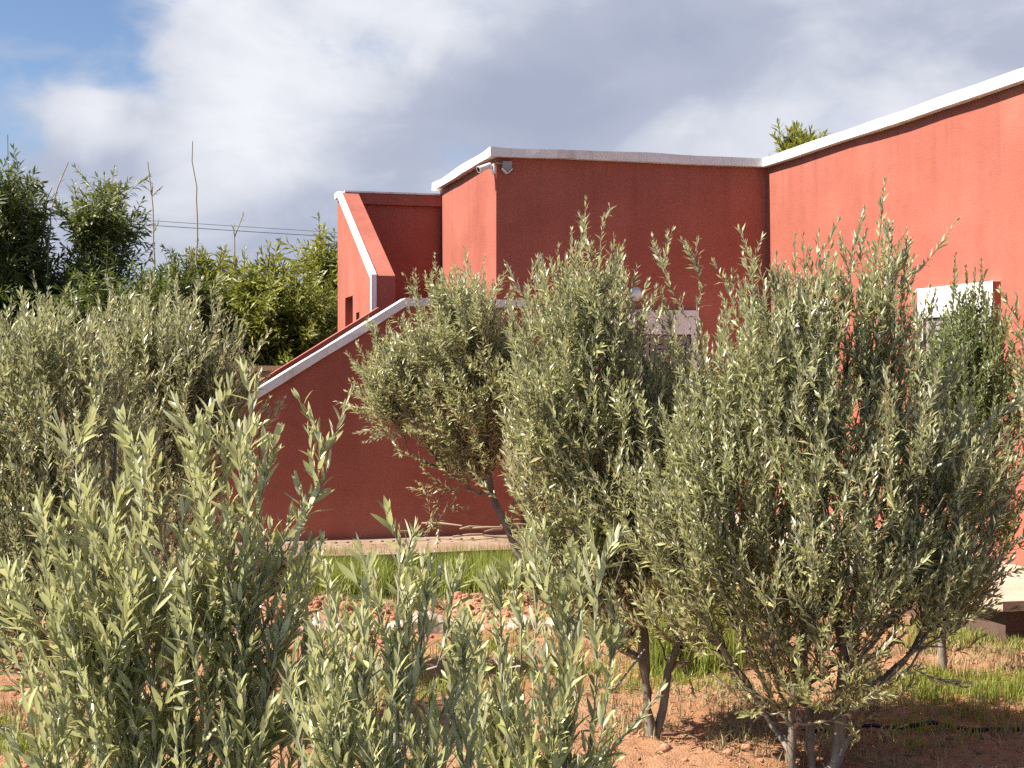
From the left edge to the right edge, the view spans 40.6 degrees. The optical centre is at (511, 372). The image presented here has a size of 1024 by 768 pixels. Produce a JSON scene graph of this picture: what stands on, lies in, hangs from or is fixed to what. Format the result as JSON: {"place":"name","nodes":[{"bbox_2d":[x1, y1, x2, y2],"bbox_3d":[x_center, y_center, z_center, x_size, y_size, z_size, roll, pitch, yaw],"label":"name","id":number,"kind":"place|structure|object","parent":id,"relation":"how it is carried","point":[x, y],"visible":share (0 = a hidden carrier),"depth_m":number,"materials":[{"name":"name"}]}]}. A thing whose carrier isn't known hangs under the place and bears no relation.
{"place":"outdoors","nodes":[
{"label":"outdoors","id":0,"kind":"place"},
{"bbox_2d":[51,218,331,236],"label":"power cable","id":1,"kind":"object","parent":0,"point":[227,230],"visible":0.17,"depth_m":49.15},
{"bbox_2d":[53,214,336,232],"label":"power cable","id":2,"kind":"object","parent":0,"point":[229,225],"visible":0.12,"depth_m":49.12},
{"bbox_2d":[0,486,1023,767],"bbox_3d":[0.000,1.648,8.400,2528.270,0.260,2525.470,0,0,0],"label":"ground","id":3,"kind":"structure","parent":0,"point":[704,756],"depth_m":6.83,"materials":[{"name":"red soil"}]},
{"bbox_2d":[3,135,10,185],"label":"dry reed","id":4,"kind":"object","parent":3,"relation":"on","point":[7,160],"visible":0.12,"depth_m":24.99,"materials":[{"name":"beige plant"}]},
{"bbox_2d":[41,187,51,287],"bbox_3d":[-8.253,-0.737,24.498,0.234,5.074,0.062,0,0,0],"label":"dry reed","id":5,"kind":"object","parent":3,"relation":"on","point":[43,219],"visible":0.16,"depth_m":24.50,"materials":[{"name":"beige plant"}]},
{"bbox_2d":[46,162,68,300],"bbox_3d":[-7.913,-0.925,24.023,0.433,5.453,0.139,0,0,-16],"label":"dry reed","id":6,"kind":"object","parent":3,"relation":"on","point":[50,222],"visible":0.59,"depth_m":23.99,"materials":[{"name":"beige plant"}]},
{"bbox_2d":[0,143,125,361],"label":"cane clump","id":7,"kind":"object","parent":3,"relation":"on","point":[22,229],"visible":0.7,"depth_m":23.70,"materials":[{"name":"green plant"}]},
{"bbox_2d":[22,163,162,319],"bbox_3d":[-7.553,-0.972,24.968,2.452,5.539,2.757,0,0,-24],"label":"cane clump","id":8,"kind":"object","parent":3,"relation":"on","point":[97,225],"visible":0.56,"depth_m":24.73,"materials":[{"name":"green plant"}]},
{"bbox_2d":[0,269,192,740],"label":"olive tree","id":9,"kind":"object","parent":3,"relation":"on","point":[48,375],"visible":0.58,"depth_m":6.24,"materials":[{"name":"green plant"}]},
{"bbox_2d":[13,239,268,365],"bbox_3d":[-6.165,-0.196,23.088,4.129,3.950,3.417,0,0,0],"label":"cane clump","id":10,"kind":"object","parent":3,"relation":"on","point":[157,290],"visible":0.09,"depth_m":22.47,"materials":[{"name":"green plant"}]},
{"bbox_2d":[0,366,281,485],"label":"boundary wall","id":11,"kind":"structure","parent":3,"relation":"on","point":[265,369],"depth_m":21.05,"materials":[{"name":"red paint"}]},
{"bbox_2d":[147,162,163,286],"bbox_3d":[-6.176,-0.925,24.022,0.292,5.452,0.427,0,0,44],"label":"dry reed","id":12,"kind":"object","parent":3,"relation":"on","point":[151,192],"visible":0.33,"depth_m":24.00,"materials":[{"name":"beige plant"}]},
{"bbox_2d":[67,263,286,681],"bbox_3d":[-1.870,0.587,7.741,1.210,2.417,1.259,0,0,-20],"label":"olive tree","id":13,"kind":"object","parent":3,"relation":"on","point":[157,346],"visible":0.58,"depth_m":7.57,"materials":[{"name":"green plant"}]},
{"bbox_2d":[0,354,354,767],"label":"olive sapling","id":14,"kind":"object","parent":3,"relation":"on","point":[96,629],"visible":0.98,"depth_m":3.55,"materials":[{"name":"green plant"}]},
{"bbox_2d":[191,141,198,275],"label":"dry reed","id":15,"kind":"object","parent":3,"relation":"on","point":[196,209],"visible":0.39,"depth_m":23.99,"materials":[{"name":"beige plant"}]},
{"bbox_2d":[140,239,266,312],"bbox_3d":[-5.509,-0.342,25.441,2.957,4.233,2.575,0,0,0],"label":"cane clump","id":16,"kind":"object","parent":3,"relation":"on","point":[207,270],"visible":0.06,"depth_m":25.33,"materials":[{"name":"green plant"}]},
{"bbox_2d":[231,212,244,268],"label":"dry reed","id":17,"kind":"object","parent":3,"relation":"on","point":[234,233],"visible":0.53,"depth_m":24.49,"materials":[{"name":"beige plant"}]},
{"bbox_2d":[202,237,337,365],"bbox_3d":[-4.051,-0.334,23.467,3.557,4.222,2.946,0,0,0],"label":"cane clump","id":18,"kind":"object","parent":3,"relation":"on","point":[295,320],"visible":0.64,"depth_m":22.93,"materials":[{"name":"green leaf"},{"name":"bark"}]},
{"bbox_2d":[276,212,337,333],"bbox_3d":[-3.204,-0.583,26.003,2.537,4.771,2.753,0,0,25],"label":"cane clump","id":19,"kind":"object","parent":3,"relation":"on","point":[326,263],"visible":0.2,"depth_m":25.55,"materials":[{"name":"green leaf"},{"name":"bark"}]},
{"bbox_2d":[279,496,497,767],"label":"olive sapling","id":20,"kind":"object","parent":3,"relation":"on","point":[337,702],"visible":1,"depth_m":2.69,"materials":[{"name":"green plant"}]},
{"bbox_2d":[214,610,620,634],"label":"concrete kerb","id":21,"kind":"structure","parent":3,"relation":"on","point":[439,628],"depth_m":9.16,"materials":[{"name":"grey concrete"}]},
{"bbox_2d":[333,245,591,599],"bbox_3d":[-0.307,0.384,9.788,1.984,2.642,1.422,0,0,0],"label":"olive tree","id":22,"kind":"object","parent":3,"relation":"on","point":[451,376],"visible":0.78,"depth_m":9.62,"materials":[{"name":"green plant"}]},
{"bbox_2d":[1,594,1021,767],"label":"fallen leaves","id":23,"kind":"object","parent":3,"relation":"on","point":[692,732],"visible":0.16,"depth_m":6.31,"materials":[{"name":"brown plant"}]},
{"bbox_2d":[0,538,1023,755],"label":"grass","id":24,"kind":"structure","parent":3,"relation":"on","point":[706,664],"depth_m":7.99,"materials":[{"name":"green plant"}]},
{"bbox_2d":[0,588,1023,767],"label":"dry grass","id":25,"kind":"structure","parent":3,"relation":"on","point":[743,734],"depth_m":6.99,"materials":[{"name":"plant"}]},
{"bbox_2d":[1,589,1022,767],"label":"soil clods","id":26,"kind":"object","parent":3,"relation":"on","point":[665,747],"visible":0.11,"depth_m":8.01,"materials":[{"name":"brown soil"}]},
{"bbox_2d":[0,552,1023,643],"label":"terrace footing","id":27,"kind":"object","parent":3,"relation":"on","point":[1005,624],"depth_m":8.99,"materials":[{"name":"grey concrete"}]},
{"bbox_2d":[0,512,1023,610],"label":"terrace","id":28,"kind":"structure","parent":27,"relation":"on","point":[1013,590],"depth_m":11.44,"materials":[{"name":"concrete"}]},
{"bbox_2d":[400,522,528,538],"bbox_3d":[-0.421,1.369,11.962,1.130,0.148,0.407,0,0,-20],"label":"stick heap","id":29,"kind":"object","parent":28,"relation":"on","point":[475,527],"visible":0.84,"depth_m":11.98,"materials":[{"name":"beige wood"}]},
{"bbox_2d":[155,526,1019,576],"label":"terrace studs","id":30,"kind":"object","parent":28,"relation":"on","point":[493,537],"visible":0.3,"depth_m":11.67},
{"bbox_2d":[0,720,1023,736],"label":"drip hose","id":31,"kind":"object","parent":3,"relation":"on","point":[875,725],"visible":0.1,"depth_m":6.58,"materials":[{"name":"black plastic"}]},
{"bbox_2d":[433,516,667,767],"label":"olive sapling","id":32,"kind":"object","parent":3,"relation":"on","point":[509,748],"visible":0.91,"depth_m":3.07,"materials":[{"name":"green plant"}]},
{"bbox_2d":[98,68,1023,566],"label":"house","id":33,"kind":"structure","parent":3,"relation":"on","point":[942,162],"depth_m":13.15,"materials":[{"name":"red paint"}]},
{"bbox_2d":[476,163,512,173],"bbox_3d":[-0.178,-2.042,13.849,0.365,0.114,0.106,0,0,-15],"label":"security camera","id":34,"kind":"object","parent":33,"relation":"attached to","point":[484,167],"visible":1,"depth_m":13.82,"materials":[{"name":"white plastic"}]},
{"bbox_2d":[501,161,511,173],"bbox_3d":[-0.052,-2.040,13.813,0.100,0.126,0.064,0,0,-15],"label":"floodlight","id":35,"kind":"object","parent":33,"relation":"attached to","point":[506,167],"visible":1,"depth_m":13.79,"materials":[{"name":"grey metal"}]},
{"bbox_2d":[630,287,642,300],"bbox_3d":[1.281,-0.802,14.160,0.144,0.144,0.088,0,0,-15],"label":"wall lamp","id":36,"kind":"object","parent":33,"relation":"attached to","point":[637,291],"visible":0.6,"depth_m":14.13,"materials":[{"name":"white plastic"}]},
{"bbox_2d":[597,310,698,423],"bbox_3d":[1.414,-0.055,14.188,1.120,1.170,0.101,0,0,-15],"label":"window","id":37,"kind":"structure","parent":33,"relation":"in","point":[684,327],"depth_m":14.25,"materials":[{"name":"white paint"}]},
{"bbox_2d":[787,298,835,422],"bbox_3d":[2.884,-0.100,13.610,0.101,1.200,1.104,0,0,-15],"label":"window","id":38,"kind":"structure","parent":33,"relation":"in","point":[831,298],"depth_m":13.50,"materials":[{"name":"white paint"}]},
{"bbox_2d":[917,281,999,424],"bbox_3d":[3.570,-0.130,11.112,0.071,1.140,1.063,0,0,-15],"label":"window","id":39,"kind":"structure","parent":33,"relation":"in","point":[944,294],"depth_m":11.23,"materials":[{"name":"white paint"}]},
{"bbox_2d":[466,195,797,738],"bbox_3d":[0.605,0.498,6.539,1.625,2.621,1.405,0,0,0],"label":"olive tree","id":40,"kind":"object","parent":3,"relation":"on","point":[561,408],"visible":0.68,"depth_m":6.35,"materials":[{"name":"green plant"}]},
{"bbox_2d":[768,117,830,155],"bbox_3d":[5.650,-1.590,27.139,3.080,6.782,2.781,0,0,0],"label":"garden tree","id":41,"kind":"object","parent":3,"relation":"on","point":[790,140],"visible":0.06,"depth_m":26.79,"materials":[{"name":"plant"}]},
{"bbox_2d":[578,176,1023,767],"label":"olive tree","id":42,"kind":"object","parent":3,"relation":"on","point":[936,572],"visible":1,"depth_m":5.82,"materials":[{"name":"green plant"}]},
{"bbox_2d":[880,252,1023,670],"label":"tree","id":43,"kind":"object","parent":3,"relation":"on","point":[990,386],"visible":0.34,"depth_m":7.73,"materials":[{"name":"green plant"}]},
{"bbox_2d":[996,284,1023,461],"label":"olive tree","id":44,"kind":"object","parent":3,"relation":"on","point":[1016,375],"visible":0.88,"depth_m":6.42,"materials":[{"name":"green plant"}]},
{"bbox_2d":[0,0,1023,349],"label":"sky","id":45,"kind":"structure","parent":0,"point":[284,106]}
]}

